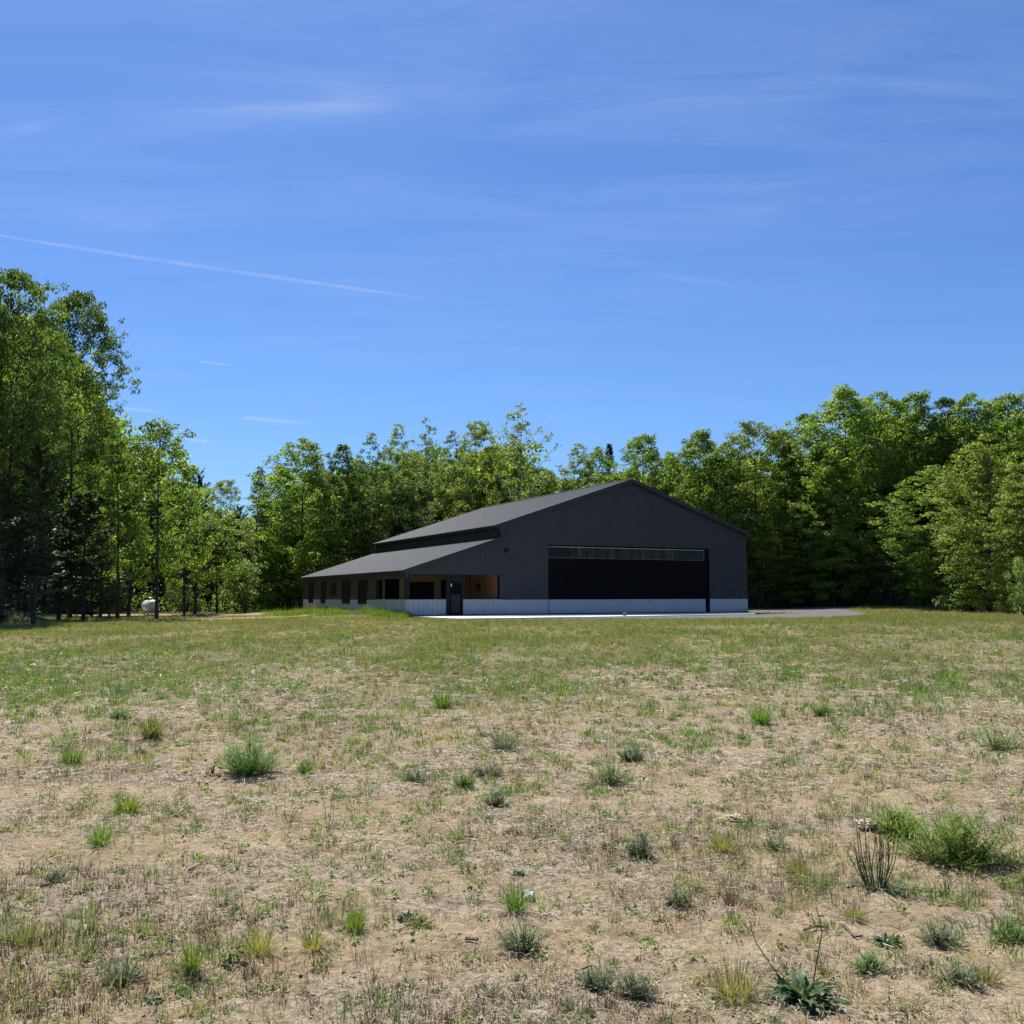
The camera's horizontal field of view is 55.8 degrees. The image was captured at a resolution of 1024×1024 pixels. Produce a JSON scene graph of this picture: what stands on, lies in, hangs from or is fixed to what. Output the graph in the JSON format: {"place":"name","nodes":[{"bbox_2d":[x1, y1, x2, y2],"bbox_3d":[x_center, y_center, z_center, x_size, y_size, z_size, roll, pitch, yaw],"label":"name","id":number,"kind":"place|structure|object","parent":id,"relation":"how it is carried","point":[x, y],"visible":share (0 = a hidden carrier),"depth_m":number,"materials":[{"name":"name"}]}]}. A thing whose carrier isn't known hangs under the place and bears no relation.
{"place":"outdoors","nodes":[
{"label":"outdoors","id":0,"kind":"place"},
{"bbox_2d":[0,569,1023,1023],"bbox_3d":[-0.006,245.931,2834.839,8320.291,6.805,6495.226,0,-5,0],"label":"ground","id":1,"kind":"structure","parent":0,"point":[382,957],"depth_m":6.11,"materials":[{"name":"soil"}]},
{"bbox_2d":[0,309,40,488],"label":"maple tree","id":2,"kind":"object","parent":1,"relation":"on","point":[4,458],"visible":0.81,"depth_m":47.90,"materials":[{"name":"green plant"}]},
{"bbox_2d":[0,471,44,619],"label":"pine tree","id":3,"kind":"object","parent":1,"relation":"on","point":[10,498],"visible":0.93,"depth_m":45.10,"materials":[{"name":"green plant"}]},
{"bbox_2d":[0,512,68,610],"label":"pine tree","id":4,"kind":"object","parent":1,"relation":"on","point":[26,551],"visible":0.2,"depth_m":56.76,"materials":[{"name":"green plant"}]},
{"bbox_2d":[1,438,76,623],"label":"pine tree","id":5,"kind":"object","parent":1,"relation":"on","point":[37,457],"visible":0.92,"depth_m":46.55,"materials":[{"name":"green plant"}]},
{"bbox_2d":[1,906,77,947],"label":"grass tuft","id":6,"kind":"object","parent":1,"relation":"on","point":[23,934],"visible":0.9,"depth_m":4.52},
{"bbox_2d":[0,267,82,623],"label":"maple tree","id":7,"kind":"object","parent":1,"relation":"on","point":[46,414],"visible":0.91,"depth_m":49.56,"materials":[{"name":"green plant"}]},
{"bbox_2d":[0,308,84,613],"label":"maple tree","id":8,"kind":"object","parent":1,"relation":"on","point":[64,354],"visible":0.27,"depth_m":55.52,"materials":[{"name":"green plant"}]},
{"bbox_2d":[33,476,98,619],"bbox_3d":[-26.951,2.248,58.048,3.940,8.824,4.046,-2,-6,25],"label":"pine tree","id":9,"kind":"object","parent":1,"relation":"on","point":[59,581],"visible":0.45,"depth_m":57.77,"materials":[{"name":"green plant"}]},
{"bbox_2d":[23,282,141,618],"bbox_3d":[-28.847,-3.712,63.998,7.673,22.100,7.572,0,-5,-4],"label":"maple tree","id":10,"kind":"object","parent":1,"relation":"on","point":[90,314],"visible":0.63,"depth_m":63.59,"materials":[{"name":"green plant"}]},
{"bbox_2d":[44,409,124,615],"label":"maple tree","id":11,"kind":"object","parent":1,"relation":"on","point":[82,489],"visible":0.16,"depth_m":70.92,"materials":[{"name":"green plant"}]},
{"bbox_2d":[48,492,125,620],"bbox_3d":[-25.224,2.631,56.980,4.613,7.875,4.882,1,-5,-12],"label":"pine tree","id":12,"kind":"object","parent":1,"relation":"on","point":[91,506],"visible":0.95,"depth_m":56.73,"materials":[{"name":"green plant"}]},
{"bbox_2d":[72,487,129,616],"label":"pine tree","id":13,"kind":"object","parent":1,"relation":"on","point":[100,499],"visible":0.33,"depth_m":65.86,"materials":[{"name":"green plant"}]},
{"bbox_2d":[91,565,128,616],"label":"shrub","id":14,"kind":"object","parent":1,"relation":"on","point":[110,607],"visible":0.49,"depth_m":65.64,"materials":[{"name":"green plant"}]},
{"bbox_2d":[93,950,145,986],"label":"leafy weed","id":15,"kind":"object","parent":1,"relation":"on","point":[117,969],"visible":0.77,"depth_m":4.06,"materials":[{"name":"green"}]},
{"bbox_2d":[88,433,151,618],"bbox_3d":[-25.226,0.997,62.281,4.103,12.309,3.630,-5,-7,43],"label":"young tree","id":16,"kind":"object","parent":1,"relation":"on","point":[106,490],"visible":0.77,"depth_m":61.91,"materials":[{"name":"green plant"}]},
{"bbox_2d":[103,470,154,616],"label":"young tree","id":17,"kind":"object","parent":1,"relation":"on","point":[139,583],"visible":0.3,"depth_m":69.02,"materials":[{"name":"green plant"}]},
{"bbox_2d":[105,712,196,738],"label":"grass tuft","id":18,"kind":"object","parent":1,"relation":"on","point":[151,729],"visible":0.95,"depth_m":10.92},
{"bbox_2d":[115,416,207,618],"bbox_3d":[-22.469,0.514,61.409,5.522,13.241,5.400,-4,-6,39],"label":"maple tree","id":19,"kind":"object","parent":1,"relation":"on","point":[159,546],"visible":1,"depth_m":61.14,"materials":[{"name":"green plant"}]},
{"bbox_2d":[7,609,357,623],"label":"verge grass","id":20,"kind":"structure","parent":1,"relation":"on","point":[276,615],"depth_m":61.70,"materials":[{"name":"plant"}]},
{"bbox_2d":[159,577,206,612],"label":"shrub","id":21,"kind":"object","parent":1,"relation":"on","point":[189,602],"visible":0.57,"depth_m":82.41,"materials":[{"name":"green plant"}]},
{"bbox_2d":[152,459,218,615],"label":"maple tree","id":22,"kind":"object","parent":1,"relation":"on","point":[202,551],"visible":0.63,"depth_m":71.94,"materials":[{"name":"green plant"}]},
{"bbox_2d":[146,923,240,975],"bbox_3d":[-1.323,1.878,4.107,0.468,0.193,0.533,-4,-6,38],"label":"grass tuft","id":23,"kind":"object","parent":1,"relation":"on","point":[194,960],"visible":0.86,"depth_m":4.14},
{"bbox_2d":[169,468,222,613],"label":"pine tree","id":24,"kind":"object","parent":1,"relation":"on","point":[195,589],"visible":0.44,"depth_m":78.05,"materials":[{"name":"green plant"}]},
{"bbox_2d":[185,505,247,613],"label":"maple tree","id":25,"kind":"object","parent":1,"relation":"on","point":[216,577],"visible":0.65,"depth_m":81.58,"materials":[{"name":"green plant"}]},
{"bbox_2d":[198,478,251,603],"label":"oak tree","id":26,"kind":"object","parent":1,"relation":"on","point":[222,486],"visible":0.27,"depth_m":99.84,"materials":[{"name":"green plant"}]},
{"bbox_2d":[217,505,260,610],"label":"pine tree","id":27,"kind":"object","parent":1,"relation":"on","point":[240,508],"visible":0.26,"depth_m":94.92,"materials":[{"name":"green plant"}]},
{"bbox_2d":[215,560,277,612],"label":"shrub","id":28,"kind":"object","parent":1,"relation":"on","point":[243,595],"visible":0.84,"depth_m":84.19,"materials":[{"name":"green plant"}]},
{"bbox_2d":[223,466,276,611],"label":"aspen tree","id":29,"kind":"object","parent":1,"relation":"on","point":[254,515],"visible":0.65,"depth_m":92.03,"materials":[{"name":"green plant"}]},
{"bbox_2d":[212,728,292,776],"bbox_3d":[-2.394,2.168,8.752,0.841,0.457,0.669,-2,-5,25],"label":"bushy weed","id":30,"kind":"object","parent":1,"relation":"on","point":[252,753],"visible":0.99,"depth_m":8.71,"materials":[{"name":"green"}]},
{"bbox_2d":[215,916,308,966],"bbox_3d":[-1.109,1.929,4.382,0.553,0.152,0.698,-4,-7,41],"label":"grass tuft","id":31,"kind":"object","parent":1,"relation":"on","point":[260,946],"visible":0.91,"depth_m":4.37,"materials":[{"name":"plant"}]},
{"bbox_2d":[243,543,298,611],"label":"shrub","id":32,"kind":"object","parent":1,"relation":"on","point":[284,567],"visible":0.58,"depth_m":88.25,"materials":[{"name":"green plant"}]},
{"bbox_2d":[251,467,324,608],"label":"maple tree","id":33,"kind":"object","parent":1,"relation":"on","point":[290,476],"visible":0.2,"depth_m":93.61,"materials":[{"name":"green plant"}]},
{"bbox_2d":[245,437,370,608],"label":"maple tree","id":34,"kind":"object","parent":1,"relation":"on","point":[317,480],"visible":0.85,"depth_m":87.90,"materials":[{"name":"green plant"}]},
{"bbox_2d":[247,603,414,617],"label":"tall grass","id":35,"kind":"structure","parent":1,"relation":"on","point":[377,612],"depth_m":62.85,"materials":[{"name":"plant"}]},
{"bbox_2d":[305,444,384,573],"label":"tree","id":36,"kind":"object","parent":1,"relation":"on","point":[359,500],"visible":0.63,"depth_m":90.79,"materials":[{"name":"green plant"}]},
{"bbox_2d":[337,432,403,557],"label":"tree","id":37,"kind":"object","parent":1,"relation":"on","point":[387,497],"visible":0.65,"depth_m":92.91,"materials":[{"name":"green plant"}]},
{"bbox_2d":[365,422,422,553],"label":"tree","id":38,"kind":"object","parent":1,"relation":"on","point":[398,459],"visible":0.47,"depth_m":94.85,"materials":[{"name":"green plant"}]},
{"bbox_2d":[380,452,443,535],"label":"maple tree","id":39,"kind":"object","parent":1,"relation":"on","point":[407,474],"visible":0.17,"depth_m":98.53,"materials":[{"name":"green plant"}]},
{"bbox_2d":[397,416,447,531],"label":"tree","id":40,"kind":"object","parent":1,"relation":"on","point":[426,443],"visible":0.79,"depth_m":92.54,"materials":[{"name":"green plant"}]},
{"bbox_2d":[427,430,484,523],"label":"tree","id":41,"kind":"object","parent":1,"relation":"on","point":[452,461],"visible":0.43,"depth_m":97.24,"materials":[{"name":"green plant"}]},
{"bbox_2d":[444,420,510,519],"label":"tree","id":42,"kind":"object","parent":1,"relation":"on","point":[484,432],"visible":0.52,"depth_m":93.64,"materials":[{"name":"green plant"}]},
{"bbox_2d":[470,718,526,750],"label":"leafy weed","id":43,"kind":"object","parent":1,"relation":"on","point":[499,745],"visible":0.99,"depth_m":10.21,"materials":[{"name":"green"}]},
{"bbox_2d":[471,452,526,509],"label":"maple tree","id":44,"kind":"object","parent":1,"relation":"on","point":[489,468],"visible":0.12,"depth_m":98.91,"materials":[{"name":"green plant"}]},
{"bbox_2d":[0,626,1016,958],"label":"olive tufts","id":45,"kind":"object","parent":1,"relation":"on","point":[424,712],"visible":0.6,"depth_m":11.40,"materials":[{"name":"green plant"}]},
{"bbox_2d":[0,625,1023,1023],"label":"grey weeds","id":46,"kind":"object","parent":1,"relation":"on","point":[692,773],"visible":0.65,"depth_m":8.38,"materials":[{"name":"plant"}]},
{"bbox_2d":[0,304,1023,612],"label":"forest","id":47,"kind":"object","parent":1,"relation":"on","point":[510,470],"visible":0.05,"depth_m":97.99,"materials":[{"name":"plant"}]},
{"bbox_2d":[0,628,1023,1023],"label":"stubble","id":48,"kind":"object","parent":1,"relation":"on","point":[328,926],"visible":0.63,"depth_m":5.28,"materials":[{"name":"plant"}]},
{"bbox_2d":[0,625,1023,1023],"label":"weeds","id":49,"kind":"object","parent":1,"relation":"on","point":[666,743],"visible":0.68,"depth_m":8.69,"materials":[{"name":"plant"}]},
{"bbox_2d":[0,637,1023,1023],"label":"seedlings","id":50,"kind":"object","parent":1,"relation":"on","point":[358,939],"visible":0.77,"depth_m":6.73,"materials":[{"name":"plant"}]},
{"bbox_2d":[0,640,1023,1023],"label":"yellow seedlings","id":51,"kind":"object","parent":1,"relation":"on","point":[122,700],"visible":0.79,"depth_m":7.66,"materials":[{"name":"plant"}]},
{"bbox_2d":[6,570,1022,615],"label":"undergrowth","id":52,"kind":"object","parent":1,"relation":"on","point":[994,606],"visible":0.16,"depth_m":86.71,"materials":[{"name":"green plant"}]},
{"bbox_2d":[475,874,556,912],"bbox_3d":[-0.011,1.927,4.891,0.454,0.200,0.438,-2,-5,20],"label":"grass tuft","id":53,"kind":"object","parent":1,"relation":"on","point":[515,895],"visible":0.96,"depth_m":4.90,"materials":[{"name":"plant"}]},
{"bbox_2d":[492,910,551,952],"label":"leafy weed","id":54,"kind":"object","parent":1,"relation":"on","point":[523,938],"visible":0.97,"depth_m":4.40,"materials":[{"name":"green"}]},
{"bbox_2d":[488,403,560,501],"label":"aspen tree","id":55,"kind":"object","parent":1,"relation":"on","point":[511,437],"visible":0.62,"depth_m":92.26,"materials":[{"name":"green plant"}]},
{"bbox_2d":[299,478,751,615],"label":"metal barn","id":56,"kind":"structure","parent":1,"relation":"on","point":[631,545],"depth_m":65.19,"materials":[{"name":"grey"}]},
{"bbox_2d":[445,575,464,614],"bbox_3d":[-3.490,5.097,59.467,1.240,2.480,0.222,2,-6,-27],"label":"screen door","id":57,"kind":"structure","parent":56,"relation":"in","point":[454,584],"depth_m":59.39,"materials":[{"name":"black"}]},
{"bbox_2d":[548,546,705,613],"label":"hangar door","id":58,"kind":"structure","parent":56,"relation":"in","point":[580,585],"depth_m":65.18,"materials":[{"name":"black metal"}]},
{"bbox_2d":[552,442,603,492],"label":"birch tree","id":59,"kind":"object","parent":1,"relation":"on","point":[583,478],"visible":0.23,"depth_m":98.02,"materials":[{"name":"green plant"}]},
{"bbox_2d":[413,612,754,619],"bbox_3d":[6.918,6.523,60.373,25.850,0.200,7.390,2,-6,-27],"label":"concrete apron","id":60,"kind":"object","parent":1,"relation":"on","point":[547,616],"visible":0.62,"depth_m":58.34,"materials":[{"name":"concrete"}]},
{"bbox_2d":[566,952,621,994],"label":"leafy weed","id":61,"kind":"object","parent":1,"relation":"on","point":[596,975],"visible":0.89,"depth_m":3.98,"materials":[{"name":"green"}]},
{"bbox_2d":[574,446,617,487],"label":"maple tree","id":62,"kind":"object","parent":1,"relation":"on","point":[597,453],"visible":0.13,"depth_m":103.21,"materials":[{"name":"green plant"}]},
{"bbox_2d":[577,756,636,785],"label":"leafy weed","id":63,"kind":"object","parent":1,"relation":"on","point":[609,776],"visible":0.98,"depth_m":8.32,"materials":[{"name":"green"}]},
{"bbox_2d":[614,960,661,999],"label":"leafy weed","id":64,"kind":"object","parent":1,"relation":"on","point":[634,990],"visible":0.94,"depth_m":3.91,"materials":[{"name":"green"}]},
{"bbox_2d":[622,820,662,858],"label":"leafy weed","id":65,"kind":"object","parent":1,"relation":"on","point":[643,844],"visible":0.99,"depth_m":6.02,"materials":[{"name":"green"}]},
{"bbox_2d":[618,433,672,496],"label":"maple tree","id":66,"kind":"object","parent":1,"relation":"on","point":[651,455],"visible":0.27,"depth_m":97.20,"materials":[{"name":"green plant"}]},
{"bbox_2d":[650,428,747,544],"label":"maple tree","id":67,"kind":"object","parent":1,"relation":"on","point":[701,437],"visible":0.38,"depth_m":92.74,"materials":[{"name":"green plant"}]},
{"bbox_2d":[611,944,808,1015],"bbox_3d":[0.747,1.855,3.859,0.821,0.208,0.779,1,-5,-7],"label":"grass tuft","id":68,"kind":"object","parent":1,"relation":"on","point":[738,987],"visible":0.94,"depth_m":3.86,"materials":[{"name":"green plant"}]},
{"bbox_2d":[556,605,867,618],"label":"gravel drive","id":69,"kind":"structure","parent":1,"relation":"on","point":[824,611],"depth_m":66.34,"materials":[{"name":"gravel"}]},
{"bbox_2d":[685,441,779,582],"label":"maple tree","id":70,"kind":"object","parent":1,"relation":"on","point":[737,476],"visible":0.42,"depth_m":89.64,"materials":[{"name":"green plant"}]},
{"bbox_2d":[711,419,801,608],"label":"oak tree","id":71,"kind":"object","parent":1,"relation":"on","point":[743,441],"visible":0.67,"depth_m":88.59,"materials":[{"name":"green plant"}]},
{"bbox_2d":[749,552,799,608],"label":"shrub","id":72,"kind":"object","parent":1,"relation":"on","point":[776,595],"visible":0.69,"depth_m":87.21,"materials":[{"name":"green plant"}]},
{"bbox_2d":[747,429,832,606],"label":"maple tree","id":73,"kind":"object","parent":1,"relation":"on","point":[775,476],"visible":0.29,"depth_m":90.44,"materials":[{"name":"green plant"}]},
{"bbox_2d":[753,504,840,606],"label":"maple tree","id":74,"kind":"object","parent":1,"relation":"on","point":[805,579],"visible":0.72,"depth_m":85.27,"materials":[{"name":"green plant"}]},
{"bbox_2d":[750,906,850,1016],"bbox_3d":[1.158,1.802,3.849,0.374,0.403,0.357,-4,-6,35],"label":"rosette weed","id":75,"kind":"object","parent":1,"relation":"on","point":[799,981],"visible":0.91,"depth_m":3.80,"materials":[{"name":"green"}]},
{"bbox_2d":[751,412,850,605],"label":"beech tree","id":76,"kind":"object","parent":1,"relation":"on","point":[817,458],"visible":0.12,"depth_m":91.50,"materials":[{"name":"green plant"}]},
{"bbox_2d":[785,453,878,606],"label":"maple tree","id":77,"kind":"object","parent":1,"relation":"on","point":[832,460],"visible":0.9,"depth_m":83.43,"materials":[{"name":"green plant"}]},
{"bbox_2d":[771,384,909,604],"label":"maple tree","id":78,"kind":"object","parent":1,"relation":"on","point":[842,444],"visible":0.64,"depth_m":86.13,"materials":[{"name":"green plant"}]},
{"bbox_2d":[841,945,897,974],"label":"leafy weed","id":79,"kind":"object","parent":1,"relation":"on","point":[872,965],"visible":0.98,"depth_m":4.12,"materials":[{"name":"green"}]},
{"bbox_2d":[843,815,907,894],"bbox_3d":[1.999,1.875,5.331,0.363,0.384,0.349,-1,-5,14],"label":"stemmed weed","id":80,"kind":"object","parent":1,"relation":"on","point":[880,878],"visible":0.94,"depth_m":5.32,"materials":[{"name":"green"}]},
{"bbox_2d":[748,604,1023,614],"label":"hump grass","id":81,"kind":"structure","parent":1,"relation":"on","point":[926,609],"depth_m":71.02,"materials":[{"name":"plant"}]},
{"bbox_2d":[842,391,938,604],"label":"maple tree","id":82,"kind":"object","parent":1,"relation":"on","point":[889,403],"visible":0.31,"depth_m":88.28,"materials":[{"name":"green plant"}]},
{"bbox_2d":[855,504,937,605],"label":"birch tree","id":83,"kind":"object","parent":1,"relation":"on","point":[889,577],"visible":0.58,"depth_m":82.36,"materials":[{"name":"green plant"}]},
{"bbox_2d":[866,789,930,837],"bbox_3d":[2.591,2.049,6.538,0.424,0.305,0.363,-3,-6,31],"label":"bushy weed","id":84,"kind":"object","parent":1,"relation":"on","point":[896,817],"visible":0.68,"depth_m":6.53,"materials":[{"name":"green"}]},
{"bbox_2d":[853,389,965,599],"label":"maple tree","id":85,"kind":"object","parent":1,"relation":"on","point":[921,413],"visible":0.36,"depth_m":87.38,"materials":[{"name":"green plant"}]},
{"bbox_2d":[890,558,950,607],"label":"shrub","id":86,"kind":"object","parent":1,"relation":"on","point":[923,601],"visible":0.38,"depth_m":78.76,"materials":[{"name":"green plant"}]},
{"bbox_2d":[865,464,986,608],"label":"maple tree","id":87,"kind":"object","parent":1,"relation":"on","point":[926,566],"visible":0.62,"depth_m":75.65,"materials":[{"name":"green plant"}]},
{"bbox_2d":[907,916,970,950],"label":"leafy weed","id":88,"kind":"object","parent":1,"relation":"on","point":[936,938],"visible":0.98,"depth_m":4.50,"materials":[{"name":"green"}]},
{"bbox_2d":[887,396,996,603],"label":"beech tree","id":89,"kind":"object","parent":1,"relation":"on","point":[945,402],"visible":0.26,"depth_m":87.08,"materials":[{"name":"green plant"}]},
{"bbox_2d":[872,796,1023,869],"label":"bushy weed","id":90,"kind":"object","parent":1,"relation":"on","point":[960,841],"visible":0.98,"depth_m":5.79,"materials":[{"name":"green"}]},
{"bbox_2d":[926,952,984,988],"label":"leafy weed","id":91,"kind":"object","parent":1,"relation":"on","point":[956,975],"visible":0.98,"depth_m":3.99,"materials":[{"name":"green"}]},
{"bbox_2d":[931,565,1003,611],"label":"shrub","id":92,"kind":"object","parent":1,"relation":"on","point":[952,580],"visible":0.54,"depth_m":69.51,"materials":[{"name":"green plant"}]},
{"bbox_2d":[915,392,1021,588],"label":"maple tree","id":93,"kind":"object","parent":1,"relation":"on","point":[963,402],"visible":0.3,"depth_m":84.94,"materials":[{"name":"green plant"}]},
{"bbox_2d":[920,433,1023,612],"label":"oak tree","id":94,"kind":"object","parent":1,"relation":"on","point":[980,476],"visible":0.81,"depth_m":67.91,"materials":[{"name":"green plant"}]},
{"bbox_2d":[957,451,1023,609],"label":"oak tree","id":95,"kind":"object","parent":1,"relation":"on","point":[1011,493],"visible":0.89,"depth_m":64.15,"materials":[{"name":"green plant"}]},
{"bbox_2d":[962,391,1023,602],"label":"maple tree","id":96,"kind":"object","parent":1,"relation":"on","point":[1016,415],"visible":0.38,"depth_m":83.80,"materials":[{"name":"green plant"}]},
{"bbox_2d":[971,721,1023,749],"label":"leafy weed","id":97,"kind":"object","parent":1,"relation":"on","point":[994,735],"visible":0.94,"depth_m":10.25,"materials":[{"name":"green"}]},
{"bbox_2d":[984,911,1023,944],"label":"leafy weed","id":98,"kind":"object","parent":1,"relation":"on","point":[1014,933],"visible":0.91,"depth_m":4.58,"materials":[{"name":"green"}]},
{"bbox_2d":[1003,556,1023,615],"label":"shrub","id":99,"kind":"object","parent":1,"relation":"on","point":[1019,562],"visible":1,"depth_m":56.79,"materials":[{"name":"green plant"}]},
{"bbox_2d":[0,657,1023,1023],"bbox_3d":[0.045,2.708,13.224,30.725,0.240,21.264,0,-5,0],"label":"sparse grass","id":100,"kind":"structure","parent":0,"point":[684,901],"depth_m":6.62,"materials":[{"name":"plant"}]},
{"bbox_2d":[0,613,1023,711],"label":"rough grass","id":101,"kind":"structure","parent":0,"point":[20,699],"depth_m":20.53,"materials":[{"name":"plant"}]},
{"bbox_2d":[0,695,1023,1023],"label":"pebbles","id":102,"kind":"object","parent":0,"point":[506,859],"visible":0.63,"depth_m":6.12,"materials":[{"name":"stone"}]},
{"bbox_2d":[0,0,1023,557],"label":"sky","id":103,"kind":"structure","parent":0,"point":[329,223],"materials":[{"name":"blue"}]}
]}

